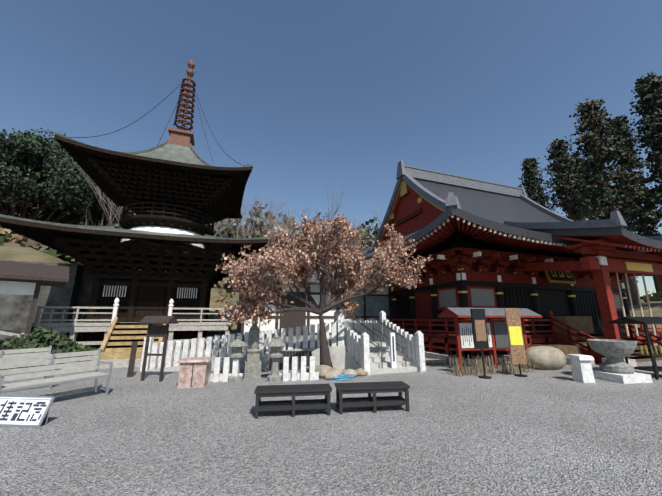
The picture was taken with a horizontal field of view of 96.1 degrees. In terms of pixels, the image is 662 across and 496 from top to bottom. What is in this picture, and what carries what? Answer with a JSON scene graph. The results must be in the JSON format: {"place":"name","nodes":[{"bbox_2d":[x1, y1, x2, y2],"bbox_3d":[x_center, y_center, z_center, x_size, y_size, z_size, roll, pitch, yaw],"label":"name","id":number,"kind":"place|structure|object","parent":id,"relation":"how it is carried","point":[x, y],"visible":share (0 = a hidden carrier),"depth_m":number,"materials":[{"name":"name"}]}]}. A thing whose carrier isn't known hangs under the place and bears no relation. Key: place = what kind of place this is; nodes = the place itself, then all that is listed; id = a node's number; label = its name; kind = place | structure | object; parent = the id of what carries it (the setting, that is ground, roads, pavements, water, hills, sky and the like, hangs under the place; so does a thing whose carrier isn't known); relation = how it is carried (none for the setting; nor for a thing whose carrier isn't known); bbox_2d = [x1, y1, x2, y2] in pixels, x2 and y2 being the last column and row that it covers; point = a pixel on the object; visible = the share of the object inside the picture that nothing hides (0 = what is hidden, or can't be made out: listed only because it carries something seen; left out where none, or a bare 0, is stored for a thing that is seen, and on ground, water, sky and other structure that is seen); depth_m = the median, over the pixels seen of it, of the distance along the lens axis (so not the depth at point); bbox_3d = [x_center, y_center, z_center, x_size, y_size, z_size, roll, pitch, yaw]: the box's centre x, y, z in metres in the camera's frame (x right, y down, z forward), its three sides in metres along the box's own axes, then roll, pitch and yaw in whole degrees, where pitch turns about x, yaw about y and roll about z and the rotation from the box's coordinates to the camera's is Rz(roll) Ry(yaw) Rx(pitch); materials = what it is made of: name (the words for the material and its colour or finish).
{"place":"outdoors","nodes":[
{"label":"outdoors","id":0,"kind":"place"},
{"bbox_2d":[0,341,661,495],"bbox_3d":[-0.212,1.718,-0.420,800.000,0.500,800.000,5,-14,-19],"label":"ground","id":1,"kind":"structure","parent":0,"point":[557,432],"depth_m":3.80,"materials":[{"name":"grey gravel"}]},
{"bbox_2d":[0,395,54,426],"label":"sign board","id":2,"kind":"object","parent":1,"relation":"on","point":[24,411],"visible":1,"depth_m":4.38,"materials":[{"name":"metal"}]},
{"bbox_2d":[0,345,55,387],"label":"park bench","id":3,"kind":"object","parent":1,"relation":"on","point":[24,351],"visible":0.35,"depth_m":6.72,"materials":[{"name":"wood"}]},
{"bbox_2d":[0,261,68,368],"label":"building","id":4,"kind":"structure","parent":1,"relation":"on","point":[18,278],"depth_m":9.59,"materials":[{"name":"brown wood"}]},
{"bbox_2d":[0,260,93,341],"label":"stone retaining wall","id":5,"kind":"structure","parent":1,"relation":"on","point":[75,290],"depth_m":13.33,"materials":[{"name":"grey stone"}]},
{"bbox_2d":[0,326,102,368],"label":"pine shrub","id":6,"kind":"object","parent":1,"relation":"on","point":[58,341],"visible":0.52,"depth_m":9.20,"materials":[{"name":"green plant"}]},
{"bbox_2d":[0,348,112,394],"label":"park bench","id":7,"kind":"object","parent":1,"relation":"on","point":[49,381],"visible":1,"depth_m":5.64,"materials":[{"name":"wood"}]},
{"bbox_2d":[127,341,137,376],"bbox_3d":[-5.354,2.994,8.023,0.140,0.900,0.080,8,-15,-30],"label":"wood post","id":8,"kind":"object","parent":1,"relation":"on","point":[130,372],"visible":1,"depth_m":7.99,"materials":[{"name":"wood"}]},
{"bbox_2d":[0,60,268,369],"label":"pagoda","id":9,"kind":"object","parent":1,"relation":"on","point":[176,193],"visible":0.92,"depth_m":13.15,"materials":[{"name":"brown wood"}]},
{"bbox_2d":[139,316,178,381],"bbox_3d":[-4.471,2.541,7.583,0.840,1.580,0.400,-2,-14,10],"label":"notice frame","id":10,"kind":"object","parent":1,"relation":"on","point":[157,330],"visible":1,"depth_m":7.61,"materials":[{"name":"brown wood"}]},
{"bbox_2d":[177,357,212,388],"bbox_3d":[-3.180,2.895,6.940,0.680,0.595,0.560,3,-14,-12],"label":"rusty box","id":11,"kind":"object","parent":1,"relation":"on","point":[193,372],"visible":1,"depth_m":6.73,"materials":[{"name":"pink metal"}]},
{"bbox_2d":[208,357,242,381],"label":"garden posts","id":12,"kind":"object","parent":1,"relation":"on","point":[216,376],"visible":0.58,"depth_m":7.38,"materials":[{"name":"white stone"}]},
{"bbox_2d":[227,335,247,381],"bbox_3d":[-2.407,2.787,7.580,0.499,1.100,0.499,-1,-13,3],"label":"stone lantern","id":13,"kind":"object","parent":1,"relation":"on","point":[237,344],"visible":0.81,"depth_m":7.49,"materials":[{"name":"grey stone"}]},
{"bbox_2d":[243,319,260,378],"bbox_3d":[-2.112,2.644,8.105,0.420,1.620,0.420,5,-14,-19],"label":"jizo statue","id":14,"kind":"object","parent":1,"relation":"on","point":[252,366],"visible":0.9,"depth_m":7.91,"materials":[{"name":"stone"}]},
{"bbox_2d":[266,335,285,381],"bbox_3d":[-1.421,2.795,7.616,0.499,1.100,0.499,-1,-13,3],"label":"stone lantern","id":15,"kind":"object","parent":1,"relation":"on","point":[276,344],"visible":0.96,"depth_m":7.50,"materials":[{"name":"grey stone"}]},
{"bbox_2d":[140,310,425,375],"bbox_3d":[-3.693,4.226,15.009,7.870,1.877,16.304,5,-14,-19],"label":"fence","id":16,"kind":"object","parent":1,"relation":"on","point":[355,345],"depth_m":9.14,"materials":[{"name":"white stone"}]},
{"bbox_2d":[226,260,398,336],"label":"back building","id":17,"kind":"structure","parent":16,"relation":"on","point":[374,305],"depth_m":15.33,"materials":[{"name":"white paint"}]},
{"bbox_2d":[389,333,396,367],"bbox_3d":[1.825,3.015,8.764,0.140,1.000,0.104,2,-13,-10],"label":"sign post","id":18,"kind":"object","parent":16,"relation":"on","point":[392,350],"visible":0.86,"depth_m":8.73,"materials":[{"name":"white wood"}]},
{"bbox_2d":[254,384,331,418],"bbox_3d":[-0.622,2.518,4.919,1.240,0.400,0.395,2,-13,-8],"label":"black bench","id":19,"kind":"object","parent":1,"relation":"on","point":[293,404],"visible":1,"depth_m":4.80,"materials":[{"name":"black wood"}]},
{"bbox_2d":[279,356,318,380],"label":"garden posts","id":20,"kind":"object","parent":1,"relation":"on","point":[302,375],"visible":0.96,"depth_m":7.52,"materials":[{"name":"white stone"}]},
{"bbox_2d":[215,213,432,367],"bbox_3d":[-0.258,1.294,8.980,6.113,4.690,4.038,5,-14,-19],"label":"cherry tree","id":21,"kind":"object","parent":1,"relation":"on","point":[327,257],"visible":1,"depth_m":8.47,"materials":[{"name":"pink plant"}]},
{"bbox_2d":[300,365,367,379],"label":"rocks","id":22,"kind":"object","parent":1,"relation":"on","point":[327,372],"visible":0.56,"depth_m":7.83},
{"bbox_2d":[332,374,353,380],"bbox_3d":[0.284,3.316,7.633,0.623,0.097,0.479,5,-14,-19],"label":"blue hose","id":23,"kind":"object","parent":1,"relation":"on","point":[345,377],"visible":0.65,"depth_m":7.48,"materials":[{"name":"blue plastic"}]},
{"bbox_2d":[335,381,409,413],"bbox_3d":[0.705,2.566,5.126,1.240,0.400,0.395,2,-13,-8],"label":"black bench","id":24,"kind":"object","parent":1,"relation":"on","point":[374,388],"visible":1,"depth_m":5.01,"materials":[{"name":"black wood"}]},
{"bbox_2d":[425,359,444,362],"bbox_3d":[3.227,4.031,10.581,1.550,0.050,0.575,2,-13,-8],"label":"plank","id":25,"kind":"object","parent":1,"relation":"on","point":[433,361],"visible":0.36,"depth_m":10.39,"materials":[{"name":"brown wood"}]},
{"bbox_2d":[470,309,491,378],"bbox_3d":[4.043,2.541,8.008,0.336,1.775,0.313,-8,-16,31],"label":"sign stand","id":26,"kind":"object","parent":1,"relation":"on","point":[479,329],"visible":1,"depth_m":8.03,"materials":[{"name":"black metal"}]},
{"bbox_2d":[438,307,541,369],"bbox_3d":[5.175,2.868,9.551,3.200,1.850,1.000,4,-14,-15],"label":"notice board","id":27,"kind":"object","parent":1,"relation":"on","point":[497,332],"visible":0.65,"depth_m":9.41,"materials":[{"name":"red wood"}]},
{"bbox_2d":[445,354,536,376],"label":"dry grass tufts","id":28,"kind":"object","parent":1,"relation":"on","point":[493,368],"visible":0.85,"depth_m":8.42,"materials":[{"name":"brown plant"}]},
{"bbox_2d":[346,160,661,366],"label":"hall","id":29,"kind":"structure","parent":1,"relation":"on","point":[485,244],"depth_m":12.63,"materials":[{"name":"red wood"}]},
{"bbox_2d":[504,308,527,376],"bbox_3d":[5.129,2.582,8.236,0.343,1.800,0.290,-9,-16,33],"label":"sign stand","id":30,"kind":"object","parent":1,"relation":"on","point":[515,338],"visible":1,"depth_m":8.23,"materials":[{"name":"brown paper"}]},
{"bbox_2d":[525,346,565,369],"bbox_3d":[6.726,3.470,9.383,1.411,0.720,0.981,5,-14,-19],"label":"boulder","id":31,"kind":"object","parent":1,"relation":"on","point":[546,358],"visible":0.79,"depth_m":9.01,"materials":[{"name":"beige stone"}]},
{"bbox_2d":[566,354,594,382],"bbox_3d":[6.238,2.992,7.403,0.400,0.620,0.400,1,-13,-5],"label":"stone pedestal","id":32,"kind":"object","parent":1,"relation":"on","point":[581,368],"visible":1,"depth_m":7.30,"materials":[{"name":"white stone"}]},
{"bbox_2d":[587,339,652,383],"bbox_3d":[7.323,2.880,7.668,1.000,0.960,1.000,2,-13,-10],"label":"stone basin","id":33,"kind":"object","parent":1,"relation":"on","point":[615,367],"visible":1,"depth_m":7.42,"materials":[{"name":"white stone"}]},
{"bbox_2d":[607,317,661,379],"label":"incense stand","id":34,"kind":"object","parent":1,"relation":"on","point":[654,367],"visible":0.96,"depth_m":8.03,"materials":[{"name":"black metal"}]},
{"bbox_2d":[0,242,661,339],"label":"hill terrain","id":35,"kind":"structure","parent":0,"point":[13,252],"depth_m":21.98,"materials":[{"name":"soil"}]},
{"bbox_2d":[0,127,131,243],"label":"evergreen tree","id":36,"kind":"object","parent":35,"relation":"on","point":[57,190],"visible":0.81,"depth_m":22.87,"materials":[{"name":"green plant"}]},
{"bbox_2d":[35,123,121,225],"bbox_3d":[-19.612,-3.988,25.824,9.817,12.594,8.998,5,-14,-19],"label":"bare tree","id":37,"kind":"object","parent":35,"relation":"on","point":[102,218],"visible":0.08,"depth_m":25.39,"materials":[{"name":"grey plant"}]},
{"bbox_2d":[64,143,134,228],"bbox_3d":[-14.436,-1.724,22.255,9.200,10.889,10.927,8,-16,-31],"label":"bare tree","id":38,"kind":"object","parent":35,"relation":"on","point":[110,209],"visible":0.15,"depth_m":21.09,"materials":[{"name":"grey plant"}]},
{"bbox_2d":[210,187,254,235],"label":"bare tree","id":39,"kind":"object","parent":35,"relation":"on","point":[225,224],"visible":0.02,"depth_m":42.71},
{"bbox_2d":[225,189,285,255],"bbox_3d":[-10.549,-1.898,36.062,9.757,12.673,9.427,-3,-14,11],"label":"bare tree","id":40,"kind":"object","parent":35,"relation":"on","point":[265,221],"visible":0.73,"depth_m":35.50,"materials":[{"name":"grey plant"}]},
{"bbox_2d":[214,185,299,294],"bbox_3d":[-7.578,-1.873,28.594,9.544,13.031,5.881,10,-16,-35],"label":"bare tree","id":41,"kind":"object","parent":35,"relation":"on","point":[217,230],"visible":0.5,"depth_m":28.66,"materials":[{"name":"grey plant"}]},
{"bbox_2d":[263,198,359,251],"bbox_3d":[-2.473,-0.638,31.446,10.443,11.514,6.758,-5,-14,20],"label":"bare tree","id":42,"kind":"object","parent":35,"relation":"on","point":[291,221],"visible":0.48,"depth_m":32.52,"materials":[{"name":"grey plant"}]},
{"bbox_2d":[275,182,351,236],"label":"bare tree","id":43,"kind":"object","parent":35,"relation":"on","point":[332,194],"visible":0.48,"depth_m":40.19,"materials":[{"name":"grey plant"}]},
{"bbox_2d":[2,201,638,282],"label":"bare trees","id":44,"kind":"object","parent":35,"relation":"on","point":[364,236],"visible":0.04,"depth_m":59.71,"materials":[{"name":"grey plant"}]},
{"bbox_2d":[0,228,661,318],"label":"hill brush","id":45,"kind":"object","parent":35,"relation":"on","point":[30,243],"visible":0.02,"depth_m":18.00,"materials":[{"name":"plant"}]},
{"bbox_2d":[326,196,374,248],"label":"bare tree","id":46,"kind":"object","parent":35,"relation":"on","point":[354,224],"visible":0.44,"depth_m":40.78,"materials":[{"name":"grey plant"}]},
{"bbox_2d":[363,202,384,247],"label":"bare tree","id":47,"kind":"object","parent":35,"relation":"on","point":[374,226],"visible":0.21,"depth_m":44.00,"materials":[{"name":"grey plant"}]},
{"bbox_2d":[518,157,558,212],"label":"cedar tree","id":48,"kind":"object","parent":35,"relation":"on","point":[532,182],"visible":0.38,"depth_m":49.71,"materials":[{"name":"green plant"}]},
{"bbox_2d":[544,136,589,220],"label":"cedar tree","id":49,"kind":"object","parent":35,"relation":"on","point":[564,180],"visible":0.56,"depth_m":40.94,"materials":[{"name":"green plant"}]},
{"bbox_2d":[566,151,598,219],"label":"cedar tree","id":50,"kind":"object","parent":35,"relation":"on","point":[579,162],"visible":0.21,"depth_m":52.81,"materials":[{"name":"green plant"}]},
{"bbox_2d":[569,98,649,305],"bbox_3d":[30.722,-4.991,32.890,6.250,25.891,6.356,5,-14,-19],"label":"cedar tree","id":51,"kind":"object","parent":35,"relation":"on","point":[597,150],"visible":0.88,"depth_m":33.24,"materials":[{"name":"green plant"}]},
{"bbox_2d":[605,114,661,298],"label":"cedar tree","id":52,"kind":"object","parent":35,"relation":"on","point":[628,162],"visible":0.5,"depth_m":40.14,"materials":[{"name":"green plant"}]},
{"bbox_2d":[627,71,661,226],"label":"cedar tree","id":53,"kind":"object","parent":35,"relation":"on","point":[648,88],"visible":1,"depth_m":32.41,"materials":[{"name":"green plant"}]},
{"bbox_2d":[0,0,661,296],"label":"sky","id":54,"kind":"structure","parent":0,"point":[311,95],"materials":[{"name":"blue"}]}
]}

